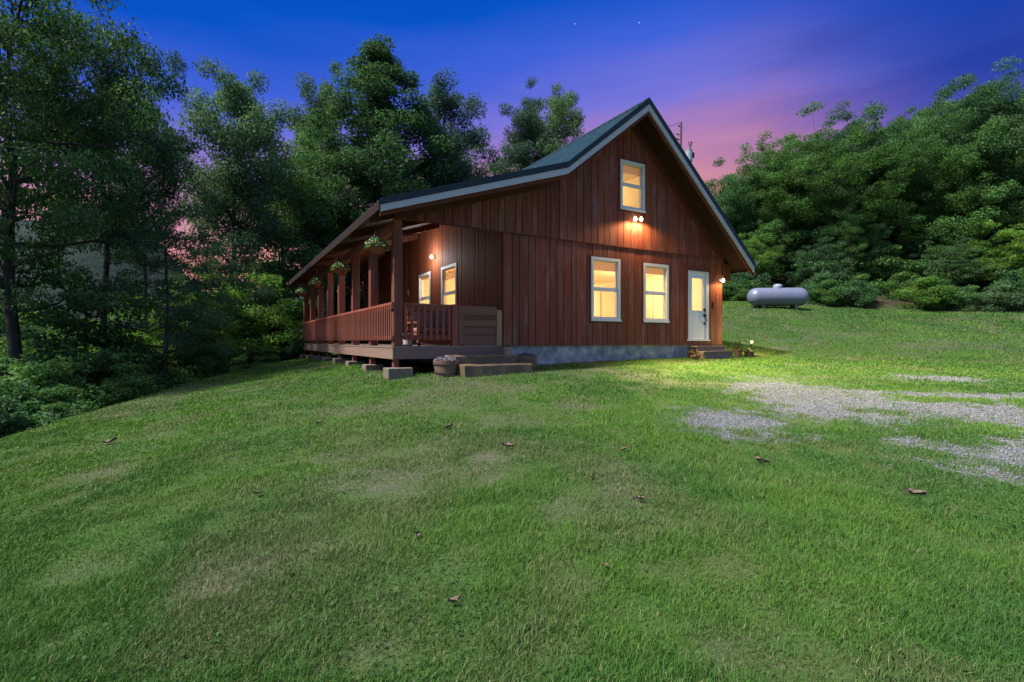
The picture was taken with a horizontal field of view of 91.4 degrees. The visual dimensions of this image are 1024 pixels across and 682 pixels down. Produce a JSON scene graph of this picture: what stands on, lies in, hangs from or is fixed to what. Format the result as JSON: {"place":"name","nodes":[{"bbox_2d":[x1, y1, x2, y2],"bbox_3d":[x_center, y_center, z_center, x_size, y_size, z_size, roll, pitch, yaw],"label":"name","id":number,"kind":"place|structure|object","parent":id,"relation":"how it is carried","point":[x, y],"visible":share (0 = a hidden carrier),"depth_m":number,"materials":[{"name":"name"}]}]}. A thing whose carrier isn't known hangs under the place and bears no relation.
{"place":"outdoors","nodes":[
{"label":"outdoors","id":0,"kind":"place"},
{"bbox_2d":[0,216,363,349],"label":"hills","id":1,"kind":"structure","parent":0,"point":[93,260],"depth_m":167.82,"materials":[{"name":"green plant"}]},
{"bbox_2d":[407,310,462,345],"bbox_3d":[-1.824,-0.316,11.972,1.240,0.849,0.580,0,0,-38],"label":"porch bench","id":2,"kind":"object","parent":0,"point":[427,322],"visible":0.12,"depth_m":11.84,"materials":[{"name":"brown wood"}]},
{"bbox_2d":[0,207,1023,681],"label":"ground","id":3,"kind":"structure","parent":0,"point":[880,303],"depth_m":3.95,"materials":[{"name":"green plant"}]},
{"bbox_2d":[0,280,76,374],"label":"maple tree","id":4,"kind":"object","parent":3,"relation":"on","point":[40,330],"visible":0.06,"depth_m":28.16,"materials":[{"name":"green plant"}]},
{"bbox_2d":[0,303,152,363],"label":"maple tree","id":5,"kind":"object","parent":3,"relation":"on","point":[32,351],"visible":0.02,"depth_m":17.04,"materials":[{"name":"green plant"}]},
{"bbox_2d":[3,276,157,401],"bbox_3d":[-11.270,0.741,13.197,3.148,4.770,3.008,0,0,-21],"label":"young tree","id":6,"kind":"object","parent":3,"relation":"on","point":[99,358],"visible":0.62,"depth_m":12.81,"materials":[{"name":"green plant"}]},
{"bbox_2d":[0,0,175,380],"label":"maple tree","id":7,"kind":"object","parent":3,"relation":"on","point":[14,193],"visible":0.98,"depth_m":12.16,"materials":[{"name":"green plant"}]},
{"bbox_2d":[0,7,204,353],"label":"maple tree","id":8,"kind":"object","parent":3,"relation":"on","point":[136,190],"visible":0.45,"depth_m":15.29,"materials":[{"name":"green plant"}]},
{"bbox_2d":[102,436,117,442],"bbox_3d":[-5.605,1.382,6.974,0.170,0.063,0.087,-19,21,-27],"label":"dry leaf","id":9,"kind":"object","parent":3,"relation":"on","point":[111,440],"visible":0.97,"depth_m":6.98,"materials":[{"name":"brown plant"}]},
{"bbox_2d":[78,317,193,369],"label":"maple tree","id":10,"kind":"object","parent":3,"relation":"on","point":[150,334],"visible":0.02,"depth_m":16.54,"materials":[{"name":"green plant"}]},
{"bbox_2d":[88,49,197,333],"bbox_3d":[-13.675,-3.500,18.438,3.286,14.670,3.511,0,0,41],"label":"maple tree","id":11,"kind":"object","parent":3,"relation":"on","point":[170,184],"visible":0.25,"depth_m":18.57,"materials":[{"name":"green plant"}]},
{"bbox_2d":[65,204,272,387],"bbox_3d":[-9.645,-1.113,14.618,4.895,6.543,4.727,0,0,-32],"label":"maple tree","id":12,"kind":"object","parent":3,"relation":"on","point":[129,286],"visible":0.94,"depth_m":14.05,"materials":[{"name":"green plant"}]},
{"bbox_2d":[119,292,246,368],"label":"maple tree","id":13,"kind":"object","parent":3,"relation":"on","point":[217,305],"visible":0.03,"depth_m":19.39,"materials":[{"name":"green plant"}]},
{"bbox_2d":[149,299,235,380],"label":"young tree","id":14,"kind":"object","parent":3,"relation":"on","point":[197,368],"visible":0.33,"depth_m":16.82,"materials":[{"name":"green plant"}]},
{"bbox_2d":[162,206,254,358],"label":"maple tree","id":15,"kind":"object","parent":3,"relation":"on","point":[202,264],"visible":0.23,"depth_m":21.06,"materials":[{"name":"green plant"}]},
{"bbox_2d":[128,271,302,365],"bbox_3d":[-12.607,0.055,22.287,7.149,6.396,6.800,0,0,-29],"label":"maple tree","id":16,"kind":"object","parent":3,"relation":"on","point":[263,316],"visible":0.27,"depth_m":21.69,"materials":[{"name":"green plant"}]},
{"bbox_2d":[172,54,294,313],"bbox_3d":[-13.133,-4.761,23.797,5.163,16.870,5.138,0,0,2],"label":"oak tree","id":17,"kind":"object","parent":3,"relation":"on","point":[241,137],"visible":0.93,"depth_m":23.26,"materials":[{"name":"green plant"}]},
{"bbox_2d":[215,272,337,362],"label":"maple tree","id":18,"kind":"object","parent":3,"relation":"on","point":[269,301],"visible":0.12,"depth_m":23.90,"materials":[{"name":"green plant"}]},
{"bbox_2d":[249,298,317,360],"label":"maple tree","id":19,"kind":"object","parent":3,"relation":"on","point":[296,315],"visible":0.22,"depth_m":23.41,"materials":[{"name":"green plant"}]},
{"bbox_2d":[253,147,371,316],"bbox_3d":[-12.320,-4.901,33.563,8.650,14.715,9.622,0,0,25],"label":"maple tree","id":20,"kind":"object","parent":3,"relation":"on","point":[342,228],"visible":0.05,"depth_m":31.93,"materials":[{"name":"green plant"}]},
{"bbox_2d":[278,59,358,248],"bbox_3d":[-12.896,-8.047,33.701,4.928,22.130,5.149,0,0,4],"label":"oak tree","id":21,"kind":"object","parent":3,"relation":"on","point":[322,96],"visible":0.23,"depth_m":32.89,"materials":[{"name":"green plant"}]},
{"bbox_2d":[252,32,458,314],"bbox_3d":[-8.471,-8.996,31.212,12.336,20.122,14.488,0,0,9],"label":"tree","id":22,"kind":"object","parent":3,"relation":"on","point":[378,71],"visible":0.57,"depth_m":29.49,"materials":[{"name":"green plant"}]},
{"bbox_2d":[339,139,454,204],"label":"maple tree","id":23,"kind":"object","parent":3,"relation":"on","point":[412,175],"visible":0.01,"depth_m":34.40,"materials":[{"name":"green plant"}]},
{"bbox_2d":[433,355,458,376],"bbox_3d":[-1.386,0.522,10.516,0.554,0.452,0.550,0,0,-11],"label":"barrel planter","id":24,"kind":"object","parent":3,"relation":"on","point":[446,366],"visible":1,"depth_m":10.32,"materials":[{"name":"brown wood"}]},
{"bbox_2d":[401,67,499,187],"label":"oak tree","id":25,"kind":"object","parent":3,"relation":"on","point":[444,104],"visible":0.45,"depth_m":33.54,"materials":[{"name":"green plant"}]},
{"bbox_2d":[457,363,532,377],"bbox_3d":[-0.355,0.671,10.750,1.639,0.378,0.456,0,0,-30],"label":"timber step","id":26,"kind":"object","parent":3,"relation":"on","point":[477,370],"visible":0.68,"depth_m":10.49,"materials":[{"name":"brown wood"}]},
{"bbox_2d":[447,354,517,363],"bbox_3d":[-0.639,0.517,11.127,1.560,0.425,0.509,0,0,-30],"label":"timber step","id":27,"kind":"object","parent":26,"relation":"on","point":[484,358],"visible":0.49,"depth_m":10.91,"materials":[{"name":"brown wood"}]},
{"bbox_2d":[503,346,510,354],"bbox_3d":[-0.117,0.209,11.479,0.196,0.202,0.193,0,0,0],"label":"flower pot","id":28,"kind":"object","parent":27,"relation":"on","point":[506,349],"visible":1,"depth_m":11.41,"materials":[{"name":"ceramic"}]},
{"bbox_2d":[468,143,527,175],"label":"maple tree","id":29,"kind":"object","parent":3,"relation":"on","point":[492,168],"visible":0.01,"depth_m":37.21,"materials":[{"name":"green plant"}]},
{"bbox_2d":[502,442,513,446],"bbox_3d":[-0.044,1.135,5.478,0.136,0.048,0.079,11,13,-17],"label":"dry leaf","id":30,"kind":"object","parent":3,"relation":"on","point":[508,444],"visible":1,"depth_m":5.49,"materials":[{"name":"brown plant"}]},
{"bbox_2d":[0,414,1023,681],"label":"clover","id":31,"kind":"object","parent":3,"relation":"on","point":[416,554],"visible":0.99,"depth_m":3.42,"materials":[{"name":"green plant"}]},
{"bbox_2d":[448,596,459,601],"bbox_3d":[-0.305,1.356,2.631,0.068,0.027,0.036,0,1,-23],"label":"dry leaf","id":32,"kind":"object","parent":31,"relation":"on","point":[455,598],"visible":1,"depth_m":2.64,"materials":[{"name":"beige plant"}]},
{"bbox_2d":[289,97,754,380],"bbox_3d":[-1.317,-2.553,18.775,11.402,7.525,15.005,0,0,-30],"label":"wooden cabin","id":33,"kind":"object","parent":3,"relation":"on","point":[617,238],"visible":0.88,"depth_m":13.20,"materials":[{"name":"brown wood"}]},
{"bbox_2d":[295,280,308,296],"bbox_3d":[-8.541,-2.185,20.381,0.566,0.750,0.574,0,0,-43],"label":"hanging basket","id":34,"kind":"object","parent":33,"relation":"hanging from","point":[302,292],"visible":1,"depth_m":20.28,"materials":[{"name":"metal"}]},
{"bbox_2d":[309,270,325,288],"bbox_3d":[-6.715,-2.185,17.225,0.566,0.750,0.574,0,0,31],"label":"hanging basket","id":35,"kind":"object","parent":33,"relation":"hanging from","point":[317,283],"visible":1,"depth_m":17.11,"materials":[{"name":"metal"}]},
{"bbox_2d":[330,250,350,274],"bbox_3d":[-4.724,-2.185,13.787,0.574,0.750,0.566,0,0,16],"label":"hanging basket","id":36,"kind":"object","parent":33,"relation":"hanging from","point":[340,268],"visible":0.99,"depth_m":13.66,"materials":[{"name":"metal"}]},
{"bbox_2d":[364,224,390,254],"bbox_3d":[-2.833,-2.185,10.508,0.566,0.750,0.574,0,0,0],"label":"hanging basket","id":37,"kind":"object","parent":33,"relation":"hanging from","point":[376,246],"visible":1,"depth_m":10.38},
{"bbox_2d":[403,333,412,345],"bbox_3d":[-2.297,-0.030,10.995,0.254,0.280,0.250,0,0,0],"label":"plastic bucket","id":38,"kind":"object","parent":33,"relation":"on","point":[408,341],"visible":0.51,"depth_m":10.90,"materials":[{"name":"white plastic"}]},
{"bbox_2d":[418,270,430,303],"bbox_3d":[-2.782,-1.387,16.171,0.165,1.695,1.162,0,0,-30],"label":"window","id":39,"kind":"structure","parent":33,"relation":"in","point":[421,277],"depth_m":16.53,"materials":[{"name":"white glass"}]},
{"bbox_2d":[403,342,447,344],"bbox_3d":[-2.005,0.059,11.169,1.120,0.058,0.450,0,0,-30],"label":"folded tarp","id":40,"kind":"object","parent":33,"relation":"on","point":[418,343],"visible":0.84,"depth_m":11.07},
{"bbox_2d":[441,261,457,304],"bbox_3d":[-1.780,-1.380,14.434,0.165,1.680,1.232,0,0,-30],"label":"window","id":41,"kind":"structure","parent":33,"relation":"in","point":[449,271],"depth_m":14.57,"materials":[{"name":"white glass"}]},
{"bbox_2d":[589,255,621,322],"bbox_3d":[2.455,-1.355,13.239,1.097,1.750,0.165,0,0,-30],"label":"window","id":42,"kind":"structure","parent":33,"relation":"in","point":[601,263],"depth_m":13.27,"materials":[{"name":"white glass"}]},
{"bbox_2d":[619,157,645,214],"bbox_3d":[3.266,-4.210,13.675,0.997,1.420,0.165,0,0,-30],"label":"window","id":43,"kind":"structure","parent":33,"relation":"in","point":[627,166],"depth_m":13.70,"materials":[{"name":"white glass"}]},
{"bbox_2d":[642,261,669,323],"bbox_3d":[4.046,-1.345,14.157,1.082,1.730,0.165,0,0,-30],"label":"window","id":44,"kind":"structure","parent":33,"relation":"in","point":[663,269],"depth_m":14.20,"materials":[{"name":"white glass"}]},
{"bbox_2d":[689,272,707,338],"bbox_3d":[5.574,-1.044,14.982,0.760,1.988,0.108,0,0,-30],"label":"door","id":45,"kind":"structure","parent":33,"relation":"in","point":[697,281],"depth_m":15.01,"materials":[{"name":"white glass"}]},
{"bbox_2d":[495,77,557,173],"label":"oak tree","id":46,"kind":"object","parent":3,"relation":"on","point":[521,138],"visible":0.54,"depth_m":37.44,"materials":[{"name":"green plant"}]},
{"bbox_2d":[528,82,585,160],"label":"oak tree","id":47,"kind":"object","parent":3,"relation":"on","point":[559,106],"visible":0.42,"depth_m":37.56,"materials":[{"name":"green plant"}]},
{"bbox_2d":[514,122,693,171],"bbox_3d":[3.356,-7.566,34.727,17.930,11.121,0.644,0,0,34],"label":"utility pole","id":48,"kind":"object","parent":3,"relation":"on","point":[689,154],"visible":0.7,"depth_m":29.92,"materials":[{"name":"brown wood"}]},
{"bbox_2d":[688,349,696,357],"bbox_3d":[5.216,0.368,14.444,0.288,0.313,0.260,0,0,0],"label":"flower pot","id":49,"kind":"object","parent":3,"relation":"on","point":[691,352],"visible":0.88,"depth_m":14.39,"materials":[{"name":"ceramic"}]},
{"bbox_2d":[691,353,701,359],"bbox_3d":[5.228,0.436,14.174,0.279,0.211,0.279,0,0,0],"label":"flower pot","id":50,"kind":"object","parent":3,"relation":"on","point":[695,356],"visible":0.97,"depth_m":14.10,"materials":[{"name":"brown ceramic"}]},
{"bbox_2d":[689,346,733,359],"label":"door steps","id":51,"kind":"structure","parent":3,"relation":"on","point":[712,352],"depth_m":14.73,"materials":[{"name":"brown wood"}]},
{"bbox_2d":[722,273,753,299],"bbox_3d":[13.352,-3.143,29.478,2.124,1.961,2.353,0,0,-36],"label":"leafy shrub","id":52,"kind":"object","parent":3,"relation":"on","point":[742,281],"visible":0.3,"depth_m":29.09,"materials":[{"name":"green plant"}]},
{"bbox_2d":[733,340,743,356],"bbox_3d":[6.902,0.206,15.267,0.344,0.544,0.342,0,0,0],"label":"flower pot","id":53,"kind":"object","parent":3,"relation":"on","point":[738,351],"visible":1,"depth_m":15.20,"materials":[{"name":"brown ceramic"}]},
{"bbox_2d":[731,200,754,239],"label":"maple tree","id":54,"kind":"object","parent":3,"relation":"on","point":[738,209],"visible":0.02,"depth_m":34.68,"materials":[{"name":"green plant"}]},
{"bbox_2d":[743,347,755,355],"bbox_3d":[7.297,0.318,15.373,0.357,0.291,0.381,0,0,0],"label":"flower pot","id":55,"kind":"object","parent":3,"relation":"on","point":[748,352],"visible":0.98,"depth_m":15.29,"materials":[{"name":"brown ceramic"}]},
{"bbox_2d":[754,455,770,462],"bbox_3d":[2.467,1.168,4.938,0.144,0.057,0.052,19,2,27],"label":"dry leaf","id":56,"kind":"object","parent":3,"relation":"on","point":[760,459],"visible":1,"depth_m":4.93,"materials":[{"name":"brown plant"}]},
{"bbox_2d":[738,232,787,281],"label":"tree","id":57,"kind":"object","parent":3,"relation":"on","point":[752,247],"visible":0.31,"depth_m":30.38,"materials":[{"name":"green plant"}]},
{"bbox_2d":[747,284,808,309],"bbox_3d":[12.750,-2.115,24.000,2.800,1.235,0.881,0,0,4],"label":"propane tank","id":58,"kind":"object","parent":3,"relation":"on","point":[779,295],"visible":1,"depth_m":23.66,"materials":[{"name":"silver metal"}]},
{"bbox_2d":[784,236,854,282],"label":"tree","id":59,"kind":"object","parent":3,"relation":"on","point":[819,251],"visible":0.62,"depth_m":29.68,"materials":[{"name":"green plant"}]},
{"bbox_2d":[818,200,867,282],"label":"maple tree","id":60,"kind":"object","parent":3,"relation":"on","point":[853,229],"visible":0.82,"depth_m":29.66,"materials":[{"name":"green plant"}]},
{"bbox_2d":[838,180,884,252],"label":"maple tree","id":61,"kind":"object","parent":3,"relation":"on","point":[866,212],"visible":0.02,"depth_m":33.36,"materials":[{"name":"green plant"}]},
{"bbox_2d":[848,218,902,282],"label":"maple tree","id":62,"kind":"object","parent":3,"relation":"on","point":[868,235],"visible":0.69,"depth_m":30.02,"materials":[{"name":"green plant"}]},
{"bbox_2d":[859,115,934,244],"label":"maple tree","id":63,"kind":"object","parent":3,"relation":"on","point":[888,133],"visible":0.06,"depth_m":35.61,"materials":[{"name":"green plant"}]},
{"bbox_2d":[905,487,926,494],"bbox_3d":[3.316,1.238,4.108,0.145,0.050,0.058,7,9,17],"label":"dry leaf","id":64,"kind":"object","parent":3,"relation":"on","point":[917,492],"visible":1,"depth_m":4.11,"materials":[{"name":"beige plant"}]},
{"bbox_2d":[890,275,956,310],"bbox_3d":[22.193,-2.455,26.835,2.977,2.067,2.686,0,0,-3],"label":"leafy shrub","id":65,"kind":"object","parent":3,"relation":"on","point":[923,287],"visible":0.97,"depth_m":26.46,"materials":[{"name":"green plant"}]},
{"bbox_2d":[891,141,961,223],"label":"maple tree","id":66,"kind":"object","parent":3,"relation":"on","point":[933,192],"visible":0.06,"depth_m":32.39,"materials":[{"name":"green plant"}]},
{"bbox_2d":[907,237,994,287],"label":"tree","id":67,"kind":"object","parent":3,"relation":"on","point":[952,265],"visible":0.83,"depth_m":27.81,"materials":[{"name":"green plant"}]},
{"bbox_2d":[927,167,985,222],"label":"maple tree","id":68,"kind":"object","parent":3,"relation":"on","point":[959,221],"visible":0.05,"depth_m":31.64,"materials":[{"name":"green plant"}]},
{"bbox_2d":[911,55,1023,246],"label":"maple tree","id":69,"kind":"object","parent":3,"relation":"on","point":[985,91],"visible":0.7,"depth_m":29.17,"materials":[{"name":"green plant"}]},
{"bbox_2d":[963,219,1023,282],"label":"maple tree","id":70,"kind":"object","parent":3,"relation":"on","point":[1015,250],"visible":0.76,"depth_m":27.49,"materials":[{"name":"green plant"}]},
{"bbox_2d":[971,284,1023,311],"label":"leafy shrub","id":71,"kind":"object","parent":3,"relation":"on","point":[1001,294],"visible":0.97,"depth_m":25.64,"materials":[{"name":"green plant"}]},
{"bbox_2d":[0,0,1023,296],"label":"sky","id":72,"kind":"structure","parent":0,"point":[730,71],"materials":[{"name":"blue"}]},
{"bbox_2d":[516,352,537,369],"bbox_3d":[0.320,0.459,11.501,0.531,0.436,0.535,0,0,38],"label":"barrel planter","id":73,"kind":"object","parent":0,"point":[530,357],"visible":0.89,"depth_m":11.31,"materials":[{"name":"brown wood"}]},
{"bbox_2d":[657,372,1023,485],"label":"gravel","id":74,"kind":"structure","parent":0,"point":[808,405],"depth_m":7.50,"materials":[{"name":"grey gravel"}]}
]}

